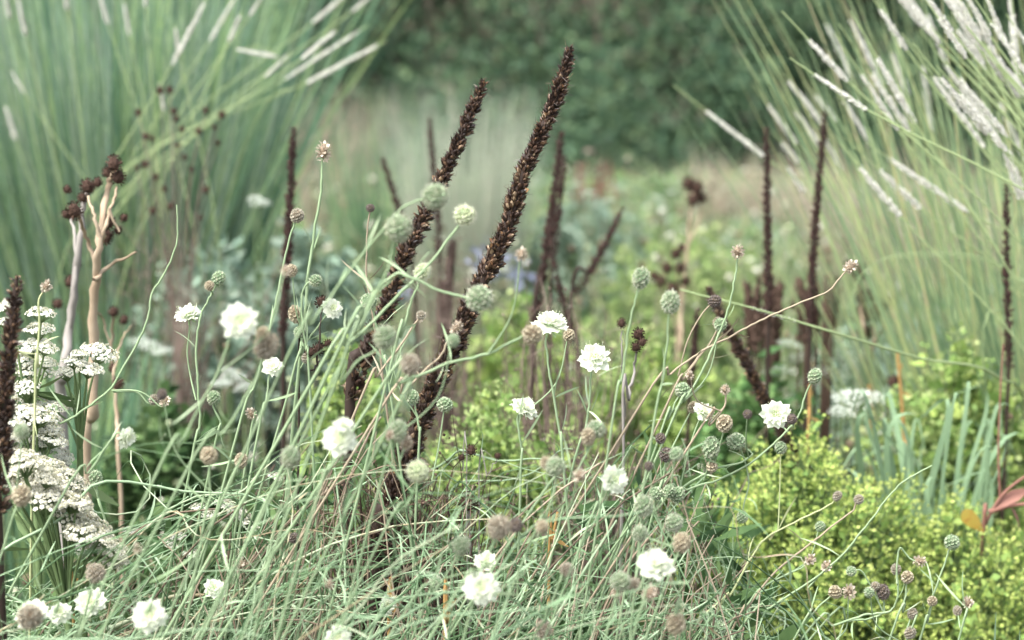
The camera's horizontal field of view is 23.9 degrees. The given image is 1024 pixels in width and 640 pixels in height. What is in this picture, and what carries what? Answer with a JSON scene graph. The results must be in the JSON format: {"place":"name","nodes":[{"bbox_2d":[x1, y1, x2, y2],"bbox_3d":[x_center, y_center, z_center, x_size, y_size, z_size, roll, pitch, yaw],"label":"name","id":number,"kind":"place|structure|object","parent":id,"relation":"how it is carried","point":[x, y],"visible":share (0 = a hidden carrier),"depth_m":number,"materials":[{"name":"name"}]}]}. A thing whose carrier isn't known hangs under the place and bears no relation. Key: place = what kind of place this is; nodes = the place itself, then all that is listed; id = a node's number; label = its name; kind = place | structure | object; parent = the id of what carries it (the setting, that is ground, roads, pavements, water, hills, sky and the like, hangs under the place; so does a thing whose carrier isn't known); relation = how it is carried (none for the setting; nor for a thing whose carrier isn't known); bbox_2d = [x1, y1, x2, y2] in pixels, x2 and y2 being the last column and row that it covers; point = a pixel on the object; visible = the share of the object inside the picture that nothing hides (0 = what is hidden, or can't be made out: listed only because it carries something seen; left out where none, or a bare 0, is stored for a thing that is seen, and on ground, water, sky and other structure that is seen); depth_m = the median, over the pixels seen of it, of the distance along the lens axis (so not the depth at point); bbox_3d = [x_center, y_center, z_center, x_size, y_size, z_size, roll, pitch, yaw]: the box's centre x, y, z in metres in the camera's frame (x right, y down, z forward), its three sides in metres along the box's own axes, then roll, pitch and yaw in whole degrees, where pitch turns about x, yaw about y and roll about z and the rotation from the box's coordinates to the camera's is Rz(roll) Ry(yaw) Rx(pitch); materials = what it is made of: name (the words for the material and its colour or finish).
{"place":"outdoors","nodes":[
{"label":"outdoors","id":0,"kind":"place"},
{"bbox_2d":[8,0,1023,584],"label":"ground","id":1,"kind":"structure","parent":0,"point":[702,112],"depth_m":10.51,"materials":[{"name":"plant"}]},
{"bbox_2d":[0,275,25,639],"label":"seed spike","id":2,"kind":"object","parent":1,"relation":"on","point":[10,342],"visible":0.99,"depth_m":1.80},
{"bbox_2d":[0,423,31,560],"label":"scabious","id":3,"kind":"object","parent":1,"relation":"on","point":[21,495],"visible":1,"depth_m":1.74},
{"bbox_2d":[0,298,74,636],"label":"yarrow","id":4,"kind":"object","parent":1,"relation":"on","point":[26,395],"visible":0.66,"depth_m":2.04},
{"bbox_2d":[8,396,74,639],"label":"yarrow","id":5,"kind":"object","parent":1,"relation":"on","point":[46,429],"visible":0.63,"depth_m":2.03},
{"bbox_2d":[3,448,129,638],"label":"yarrow","id":6,"kind":"object","parent":1,"relation":"on","point":[46,486],"visible":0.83,"depth_m":1.92,"materials":[{"name":"plant"}]},
{"bbox_2d":[6,416,135,599],"bbox_3d":[-0.476,0.494,1.953,0.379,0.860,0.047,1,11,5],"label":"scabious","id":7,"kind":"object","parent":1,"relation":"on","point":[130,438],"visible":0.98,"depth_m":1.86,"materials":[{"name":"green plant"}]},
{"bbox_2d":[54,181,95,625],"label":"dead flower stalk","id":8,"kind":"object","parent":1,"relation":"on","point":[72,283],"visible":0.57,"depth_m":2.40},
{"bbox_2d":[51,342,120,636],"bbox_3d":[-0.374,0.454,2.149,0.080,0.887,0.086,5,12,23],"label":"yarrow","id":9,"kind":"object","parent":1,"relation":"on","point":[80,421],"visible":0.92,"depth_m":2.06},
{"bbox_2d":[52,298,131,630],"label":"dead flower stalk","id":10,"kind":"object","parent":1,"relation":"on","point":[113,311],"visible":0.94,"depth_m":2.52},
{"bbox_2d":[10,205,178,465],"bbox_3d":[-0.511,0.385,2.128,0.474,0.992,0.046,2,12,9],"label":"scabious","id":11,"kind":"object","parent":1,"relation":"on","point":[153,399],"visible":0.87,"depth_m":2.03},
{"bbox_2d":[61,153,136,635],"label":"dead flower stalk","id":12,"kind":"object","parent":1,"relation":"on","point":[110,173],"visible":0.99,"depth_m":2.31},
{"bbox_2d":[2,271,201,636],"bbox_3d":[-0.680,0.281,3.430,0.502,0.693,0.462,0,11,0],"label":"grass clump","id":13,"kind":"object","parent":1,"relation":"on","point":[16,533],"visible":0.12,"depth_m":3.39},
{"bbox_2d":[131,541,168,639],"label":"scabious","id":14,"kind":"object","parent":1,"relation":"on","point":[154,616],"visible":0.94,"depth_m":1.65,"materials":[{"name":"beige plant"}]},
{"bbox_2d":[62,379,257,630],"bbox_3d":[-0.460,0.377,3.179,0.263,0.633,0.269,0,11,0],"label":"leafy bush","id":15,"kind":"object","parent":1,"relation":"on","point":[134,494],"visible":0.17,"depth_m":3.10,"materials":[{"name":"green plant"}]},
{"bbox_2d":[50,192,292,519],"bbox_3d":[-0.497,0.203,3.605,0.341,0.784,0.245,2,12,10],"label":"dead twiggy plant","id":16,"kind":"object","parent":1,"relation":"on","point":[205,369],"visible":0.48,"depth_m":3.58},
{"bbox_2d":[73,326,280,638],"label":"scabious","id":17,"kind":"object","parent":1,"relation":"on","point":[265,347],"visible":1,"depth_m":1.64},
{"bbox_2d":[75,472,283,639],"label":"yarrow","id":18,"kind":"object","parent":1,"relation":"on","point":[223,506],"visible":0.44,"depth_m":2.12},
{"bbox_2d":[134,85,225,436],"bbox_3d":[-0.451,0.156,3.357,0.115,0.967,0.109,-3,12,-16],"label":"burnet","id":19,"kind":"object","parent":1,"relation":"on","point":[177,326],"visible":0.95,"depth_m":3.29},
{"bbox_2d":[76,263,291,638],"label":"scabious","id":20,"kind":"object","parent":1,"relation":"on","point":[238,319],"visible":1,"depth_m":1.62,"materials":[{"name":"beige plant"}]},
{"bbox_2d":[156,387,223,639],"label":"scabious","id":21,"kind":"object","parent":1,"relation":"on","point":[208,456],"visible":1,"depth_m":1.74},
{"bbox_2d":[155,271,225,638],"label":"scabious","id":22,"kind":"object","parent":1,"relation":"on","point":[218,278],"visible":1,"depth_m":2.02,"materials":[{"name":"green plant"}]},
{"bbox_2d":[0,0,427,593],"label":"ornamental grass","id":23,"kind":"object","parent":1,"relation":"on","point":[80,138],"depth_m":3.94,"materials":[{"name":"plant"}]},
{"bbox_2d":[120,223,320,597],"bbox_3d":[-0.461,0.199,3.813,0.330,0.710,0.356,0,11,0],"label":"leafy bush","id":24,"kind":"object","parent":1,"relation":"on","point":[237,345],"visible":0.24,"depth_m":3.75,"materials":[{"name":"green plant"}]},
{"bbox_2d":[209,367,249,558],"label":"umbel plant","id":25,"kind":"object","parent":1,"relation":"on","point":[228,382],"visible":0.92,"depth_m":3.10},
{"bbox_2d":[180,208,303,639],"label":"scabious","id":26,"kind":"object","parent":1,"relation":"on","point":[297,215],"visible":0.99,"depth_m":2.00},
{"bbox_2d":[246,195,269,577],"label":"umbel plant","id":27,"kind":"object","parent":1,"relation":"on","point":[260,463],"visible":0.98,"depth_m":3.46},
{"bbox_2d":[221,264,342,631],"bbox_3d":[-0.256,0.413,2.131,0.232,0.952,0.035,3,12,14],"label":"scabious","id":28,"kind":"object","parent":1,"relation":"on","point":[335,308],"visible":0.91,"depth_m":2.03,"materials":[{"name":"green plant"}]},
{"bbox_2d":[277,126,297,597],"bbox_3d":[-0.265,0.250,2.879,0.027,0.972,0.064,-3,12,-15],"label":"seed spike","id":29,"kind":"object","parent":1,"relation":"on","point":[282,329],"visible":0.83,"depth_m":2.79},
{"bbox_2d":[252,446,327,639],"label":"scabious","id":30,"kind":"object","parent":1,"relation":"on","point":[290,457],"visible":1,"depth_m":1.66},
{"bbox_2d":[195,324,396,639],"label":"scabious","id":31,"kind":"object","parent":1,"relation":"on","point":[385,338],"visible":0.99,"depth_m":1.66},
{"bbox_2d":[151,182,449,638],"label":"scabious","id":32,"kind":"object","parent":1,"relation":"on","point":[434,195],"visible":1,"depth_m":1.63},
{"bbox_2d":[271,139,331,639],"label":"scabious","id":33,"kind":"object","parent":1,"relation":"on","point":[323,151],"visible":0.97,"depth_m":2.03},
{"bbox_2d":[288,274,323,633],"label":"scabious","id":34,"kind":"object","parent":1,"relation":"on","point":[314,280],"visible":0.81,"depth_m":2.03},
{"bbox_2d":[238,212,393,516],"bbox_3d":[-0.337,0.163,4.054,0.284,0.690,0.272,0,11,0],"label":"leafy bush","id":35,"kind":"object","parent":1,"relation":"on","point":[301,254],"visible":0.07,"depth_m":3.99,"materials":[{"name":"green plant"}]},
{"bbox_2d":[275,417,358,639],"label":"scabious","id":36,"kind":"object","parent":1,"relation":"on","point":[339,439],"visible":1,"depth_m":1.63,"materials":[{"name":"beige plant"}]},
{"bbox_2d":[161,204,477,638],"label":"scabious","id":37,"kind":"object","parent":1,"relation":"on","point":[464,214],"visible":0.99,"depth_m":1.78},
{"bbox_2d":[240,210,413,639],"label":"scabious","id":38,"kind":"object","parent":1,"relation":"on","point":[397,227],"visible":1,"depth_m":1.61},
{"bbox_2d":[285,73,399,255],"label":"grass clump","id":39,"kind":"object","parent":1,"relation":"on","point":[307,192],"visible":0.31,"depth_m":7.23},
{"bbox_2d":[280,327,405,637],"bbox_3d":[-0.186,0.394,2.706,0.164,0.786,0.173,0,11,0],"label":"spurge","id":40,"kind":"object","parent":1,"relation":"on","point":[338,395],"visible":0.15,"depth_m":2.64,"materials":[{"name":"green plant"}]},
{"bbox_2d":[199,252,493,639],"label":"scabious","id":41,"kind":"object","parent":1,"relation":"on","point":[477,298],"visible":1,"depth_m":1.71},
{"bbox_2d":[237,320,463,637],"bbox_3d":[-0.250,0.447,2.007,0.431,0.929,0.071,3,12,14],"label":"scabious","id":42,"kind":"object","parent":1,"relation":"on","point":[456,326],"visible":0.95,"depth_m":1.90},
{"bbox_2d":[281,353,430,639],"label":"scabious","id":43,"kind":"object","parent":1,"relation":"on","point":[410,364],"visible":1,"depth_m":1.65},
{"bbox_2d":[288,95,458,322],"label":"grass clump","id":44,"kind":"object","parent":1,"relation":"on","point":[361,219],"visible":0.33,"depth_m":6.21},
{"bbox_2d":[322,262,432,639],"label":"scabious","id":45,"kind":"object","parent":1,"relation":"on","point":[425,275],"visible":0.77,"depth_m":1.85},
{"bbox_2d":[217,246,542,639],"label":"scabious","id":46,"kind":"object","parent":1,"relation":"on","point":[532,333],"visible":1,"depth_m":1.76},
{"bbox_2d":[335,429,430,628],"bbox_3d":[-0.215,0.512,1.781,0.322,0.899,0.038,2,12,12],"label":"scabious","id":47,"kind":"object","parent":1,"relation":"on","point":[417,470],"visible":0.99,"depth_m":1.68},
{"bbox_2d":[269,407,522,639],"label":"dead twiggy plant","id":48,"kind":"object","parent":1,"relation":"on","point":[422,502],"visible":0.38,"depth_m":2.12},
{"bbox_2d":[38,416,760,639],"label":"dead stem undergrowth","id":49,"kind":"object","parent":1,"relation":"on","point":[317,624],"visible":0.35,"depth_m":2.04,"materials":[{"name":"plant"}]},
{"bbox_2d":[341,333,459,624],"bbox_3d":[-0.146,0.473,1.794,0.227,0.959,0.029,4,12,19],"label":"scabious","id":50,"kind":"object","parent":1,"relation":"on","point":[398,427],"visible":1,"depth_m":1.69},
{"bbox_2d":[5,424,811,639],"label":"basal undergrowth","id":51,"kind":"object","parent":1,"relation":"on","point":[791,630],"visible":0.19,"depth_m":2.23,"materials":[{"name":"green plant"}]},
{"bbox_2d":[341,77,490,638],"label":"seed spike","id":52,"kind":"object","parent":1,"relation":"on","point":[406,253],"visible":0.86,"depth_m":2.15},
{"bbox_2d":[0,411,885,639],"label":"scabious undergrowth","id":53,"kind":"object","parent":1,"relation":"on","point":[345,588],"visible":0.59,"depth_m":1.95,"materials":[{"name":"plant"}]},
{"bbox_2d":[392,229,514,512],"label":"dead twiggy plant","id":54,"kind":"object","parent":1,"relation":"on","point":[452,394],"visible":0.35,"depth_m":3.27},
{"bbox_2d":[387,517,522,639],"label":"scabious","id":55,"kind":"object","parent":1,"relation":"on","point":[461,544],"visible":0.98,"depth_m":1.70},
{"bbox_2d":[368,74,555,380],"bbox_3d":[-0.108,-0.203,5.668,0.442,0.758,0.453,0,11,0],"label":"grass clump","id":56,"kind":"object","parent":1,"relation":"on","point":[483,229],"visible":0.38,"depth_m":5.60,"materials":[{"name":"plant"}]},
{"bbox_2d":[364,43,577,638],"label":"seed spike","id":57,"kind":"object","parent":1,"relation":"on","point":[492,263],"visible":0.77,"depth_m":2.05,"materials":[{"name":"plant"}]},
{"bbox_2d":[393,414,606,639],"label":"scabious","id":58,"kind":"object","parent":1,"relation":"on","point":[592,432],"visible":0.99,"depth_m":1.77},
{"bbox_2d":[405,377,598,637],"bbox_3d":[-0.017,0.426,2.598,0.260,0.747,0.272,0,11,0],"label":"spurge","id":59,"kind":"object","parent":1,"relation":"on","point":[499,434],"visible":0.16,"depth_m":2.52,"materials":[{"name":"green plant"}]},
{"bbox_2d":[461,519,548,639],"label":"scabious","id":60,"kind":"object","parent":1,"relation":"on","point":[481,588],"visible":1,"depth_m":1.64,"materials":[{"name":"beige plant"}]},
{"bbox_2d":[0,0,1023,181],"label":"hedge","id":61,"kind":"object","parent":1,"relation":"on","point":[654,31],"visible":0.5,"depth_m":9.53,"materials":[{"name":"green plant"}]},
{"bbox_2d":[2,152,1023,635],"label":"meadow undergrowth","id":62,"kind":"object","parent":1,"relation":"on","point":[660,260],"visible":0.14,"depth_m":5.00,"materials":[{"name":"plant"}]},
{"bbox_2d":[425,289,601,533],"bbox_3d":[0.002,0.284,3.564,0.272,0.663,0.274,0,11,0],"label":"spurge","id":63,"kind":"object","parent":1,"relation":"on","point":[494,366],"visible":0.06,"depth_m":3.50,"materials":[{"name":"green plant"}]},
{"bbox_2d":[7,170,1023,637],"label":"ground cover foliage","id":64,"kind":"object","parent":1,"relation":"on","point":[671,206],"visible":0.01,"depth_m":7.71,"materials":[{"name":"green plant"}]},
{"bbox_2d":[489,456,585,639],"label":"scabious","id":65,"kind":"object","parent":1,"relation":"on","point":[553,466],"visible":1,"depth_m":1.69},
{"bbox_2d":[510,329,574,638],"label":"scabious","id":66,"kind":"object","parent":1,"relation":"on","point":[526,404],"visible":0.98,"depth_m":2.04,"materials":[{"name":"green plant"}]},
{"bbox_2d":[527,131,564,484],"bbox_3d":[0.028,0.227,3.071,0.036,0.942,0.075,-10,15,-42],"label":"seed spike","id":67,"kind":"object","parent":1,"relation":"on","point":[549,229],"visible":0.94,"depth_m":2.99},
{"bbox_2d":[531,310,588,637],"bbox_3d":[0.057,0.438,2.104,0.034,0.918,0.106,11,16,43],"label":"scabious","id":68,"kind":"object","parent":1,"relation":"on","point":[553,321],"visible":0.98,"depth_m":2.00,"materials":[{"name":"beige plant"}]},
{"bbox_2d":[446,263,683,633],"bbox_3d":[0.054,0.349,2.722,0.270,0.850,0.197,-3,12,-16],"label":"dead twiggy plant","id":69,"kind":"object","parent":1,"relation":"on","point":[547,427],"visible":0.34,"depth_m":2.67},
{"bbox_2d":[529,340,610,639],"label":"scabious","id":70,"kind":"object","parent":1,"relation":"on","point":[588,360],"visible":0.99,"depth_m":2.01,"materials":[{"name":"beige plant"}]},
{"bbox_2d":[515,189,656,381],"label":"leafy bush","id":71,"kind":"object","parent":1,"relation":"on","point":[566,239],"visible":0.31,"depth_m":5.69,"materials":[{"name":"green plant"}]},
{"bbox_2d":[560,206,624,491],"bbox_3d":[0.100,0.269,3.114,0.086,0.841,0.016,0,11,0],"label":"seed spike","id":72,"kind":"object","parent":1,"relation":"on","point":[605,244],"visible":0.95,"depth_m":3.05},
{"bbox_2d":[567,146,629,245],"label":"red leaf plant","id":73,"kind":"object","parent":1,"relation":"on","point":[598,183],"visible":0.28,"depth_m":5.85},
{"bbox_2d":[418,403,779,639],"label":"dead twiggy plant","id":74,"kind":"object","parent":1,"relation":"on","point":[614,531],"visible":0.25,"depth_m":2.33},
{"bbox_2d":[579,266,650,639],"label":"scabious","id":75,"kind":"object","parent":1,"relation":"on","point":[641,277],"visible":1,"depth_m":1.82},
{"bbox_2d":[616,317,647,638],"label":"dead flower stalk","id":76,"kind":"object","parent":1,"relation":"on","point":[638,333],"visible":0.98,"depth_m":2.14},
{"bbox_2d":[240,172,1023,472],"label":"grey ground cover foliage","id":77,"kind":"object","parent":1,"relation":"on","point":[621,187],"visible":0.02,"depth_m":7.66,"materials":[{"name":"green plant"}]},
{"bbox_2d":[615,289,681,639],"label":"scabious","id":78,"kind":"object","parent":1,"relation":"on","point":[670,301],"visible":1,"depth_m":1.80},
{"bbox_2d":[571,183,728,406],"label":"umbel plant","id":79,"kind":"object","parent":1,"relation":"on","point":[607,200],"visible":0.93,"depth_m":4.67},
{"bbox_2d":[618,432,684,639],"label":"scabious","id":80,"kind":"object","parent":1,"relation":"on","point":[675,495],"visible":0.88,"depth_m":2.01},
{"bbox_2d":[568,322,739,564],"bbox_3d":[0.195,0.325,3.373,0.297,0.656,0.298,0,11,0],"label":"spurge","id":81,"kind":"object","parent":1,"relation":"on","point":[656,351],"visible":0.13,"depth_m":3.30,"materials":[{"name":"green plant"}]},
{"bbox_2d":[629,446,683,639],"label":"scabious","id":82,"kind":"object","parent":1,"relation":"on","point":[673,522],"visible":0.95,"depth_m":1.78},
{"bbox_2d":[631,544,691,639],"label":"scabious","id":83,"kind":"object","parent":1,"relation":"on","point":[651,570],"visible":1,"depth_m":1.64,"materials":[{"name":"beige plant"}]},
{"bbox_2d":[563,402,760,638],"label":"scabious","id":84,"kind":"object","parent":1,"relation":"on","point":[712,444],"visible":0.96,"depth_m":2.01,"materials":[{"name":"green plant"}]},
{"bbox_2d":[631,461,692,639],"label":"scabious","id":85,"kind":"object","parent":1,"relation":"on","point":[681,543],"visible":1,"depth_m":1.75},
{"bbox_2d":[650,243,690,409],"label":"dead flower stalk","id":86,"kind":"object","parent":1,"relation":"on","point":[667,268],"visible":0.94,"depth_m":3.36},
{"bbox_2d":[495,259,857,634],"bbox_3d":[0.028,0.412,2.120,0.524,0.951,0.059,1,11,3],"label":"scabious","id":87,"kind":"object","parent":1,"relation":"on","point":[849,266],"visible":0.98,"depth_m":2.02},
{"bbox_2d":[570,215,786,411],"bbox_3d":[0.364,0.049,5.178,0.485,0.532,0.490,0,11,0],"label":"leafy bush","id":88,"kind":"object","parent":1,"relation":"on","point":[649,310],"visible":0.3,"depth_m":5.11,"materials":[{"name":"green plant"}]},
{"bbox_2d":[547,368,822,639],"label":"scabious","id":89,"kind":"object","parent":1,"relation":"on","point":[777,415],"visible":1,"depth_m":2.04,"materials":[{"name":"beige plant"}]},
{"bbox_2d":[674,175,706,395],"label":"dead flower stalk","id":90,"kind":"object","parent":1,"relation":"on","point":[695,192],"visible":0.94,"depth_m":3.63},
{"bbox_2d":[632,490,793,639],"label":"spurge","id":91,"kind":"object","parent":1,"relation":"on","point":[741,559],"visible":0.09,"depth_m":2.49,"materials":[{"name":"green plant"}]},
{"bbox_2d":[660,139,827,255],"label":"grass clump","id":92,"kind":"object","parent":1,"relation":"on","point":[755,204],"visible":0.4,"depth_m":7.63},
{"bbox_2d":[681,210,820,330],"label":"grass clump","id":93,"kind":"object","parent":1,"relation":"on","point":[759,264],"visible":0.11,"depth_m":6.08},
{"bbox_2d":[671,343,839,524],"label":"leafy bush","id":94,"kind":"object","parent":1,"relation":"on","point":[750,403],"visible":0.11,"depth_m":3.10,"materials":[{"name":"green plant"}]},
{"bbox_2d":[700,284,820,514],"bbox_3d":[0.289,0.371,2.625,0.183,0.835,0.026,0,11,0],"label":"seed spike","id":95,"kind":"object","parent":1,"relation":"on","point":[747,365],"visible":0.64,"depth_m":2.56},
{"bbox_2d":[742,274,785,428],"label":"russet seed clump","id":96,"kind":"object","parent":1,"relation":"on","point":[756,333],"visible":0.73,"depth_m":3.14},
{"bbox_2d":[761,127,774,475],"bbox_3d":[0.310,0.230,3.027,0.021,0.953,0.062,0,11,0],"label":"seed spike","id":97,"kind":"object","parent":1,"relation":"on","point":[768,252],"visible":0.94,"depth_m":2.94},
{"bbox_2d":[653,410,953,639],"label":"spurge","id":98,"kind":"object","parent":1,"relation":"on","point":[838,538],"visible":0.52,"depth_m":2.52,"materials":[{"name":"green plant"}]},
{"bbox_2d":[752,329,866,515],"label":"umbel plant","id":99,"kind":"object","parent":1,"relation":"on","point":[776,375],"visible":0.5,"depth_m":3.18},
{"bbox_2d":[802,109,828,491],"bbox_3d":[0.363,0.227,2.975,0.023,0.979,0.063,0,11,0],"label":"seed spike","id":100,"kind":"object","parent":1,"relation":"on","point":[810,309],"visible":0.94,"depth_m":2.89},
{"bbox_2d":[791,272,842,494],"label":"russet seed clump","id":101,"kind":"object","parent":1,"relation":"on","point":[825,390],"visible":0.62,"depth_m":3.14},
{"bbox_2d":[667,0,1023,542],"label":"ornamental grass","id":102,"kind":"object","parent":1,"relation":"on","point":[980,53],"depth_m":2.96,"materials":[{"name":"plant"}]},
{"bbox_2d":[843,258,895,481],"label":"dead flower stalk","id":103,"kind":"object","parent":1,"relation":"on","point":[863,323],"visible":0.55,"depth_m":3.15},
{"bbox_2d":[795,299,961,506],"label":"leafy bush","id":104,"kind":"object","parent":1,"relation":"on","point":[834,389],"visible":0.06,"depth_m":4.02,"materials":[{"name":"green plant"}]},
{"bbox_2d":[770,125,1022,300],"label":"grass clump","id":105,"kind":"object","parent":1,"relation":"on","point":[829,219],"visible":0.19,"depth_m":6.66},
{"bbox_2d":[840,382,1023,585],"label":"strap leaf plant","id":106,"kind":"object","parent":1,"relation":"on","point":[907,458],"visible":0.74,"depth_m":2.66,"materials":[{"name":"plant"}]},
{"bbox_2d":[846,485,1023,639],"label":"spurge","id":107,"kind":"object","parent":1,"relation":"on","point":[999,594],"visible":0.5,"depth_m":2.56,"materials":[{"name":"green plant"}]},
{"bbox_2d":[850,320,1023,591],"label":"spurge","id":108,"kind":"object","parent":1,"relation":"on","point":[956,379],"visible":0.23,"depth_m":2.87,"materials":[{"name":"green plant"}]},
{"bbox_2d":[961,344,1023,626],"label":"turning leaf plant","id":109,"kind":"object","parent":1,"relation":"on","point":[970,517],"visible":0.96,"depth_m":2.56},
{"bbox_2d":[1000,183,1015,537],"bbox_3d":[0.564,0.288,2.835,0.023,0.916,0.060,0,11,0],"label":"seed spike","id":110,"kind":"object","parent":1,"relation":"on","point":[1007,300],"visible":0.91,"depth_m":2.75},
{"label":"leaf litter","id":111,"kind":"object","parent":1,"relation":"on","visible":0},
{"bbox_2d":[574,244,744,639],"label":"scabious","id":112,"kind":"object","parent":111,"relation":"on","point":[737,252],"visible":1,"depth_m":2.02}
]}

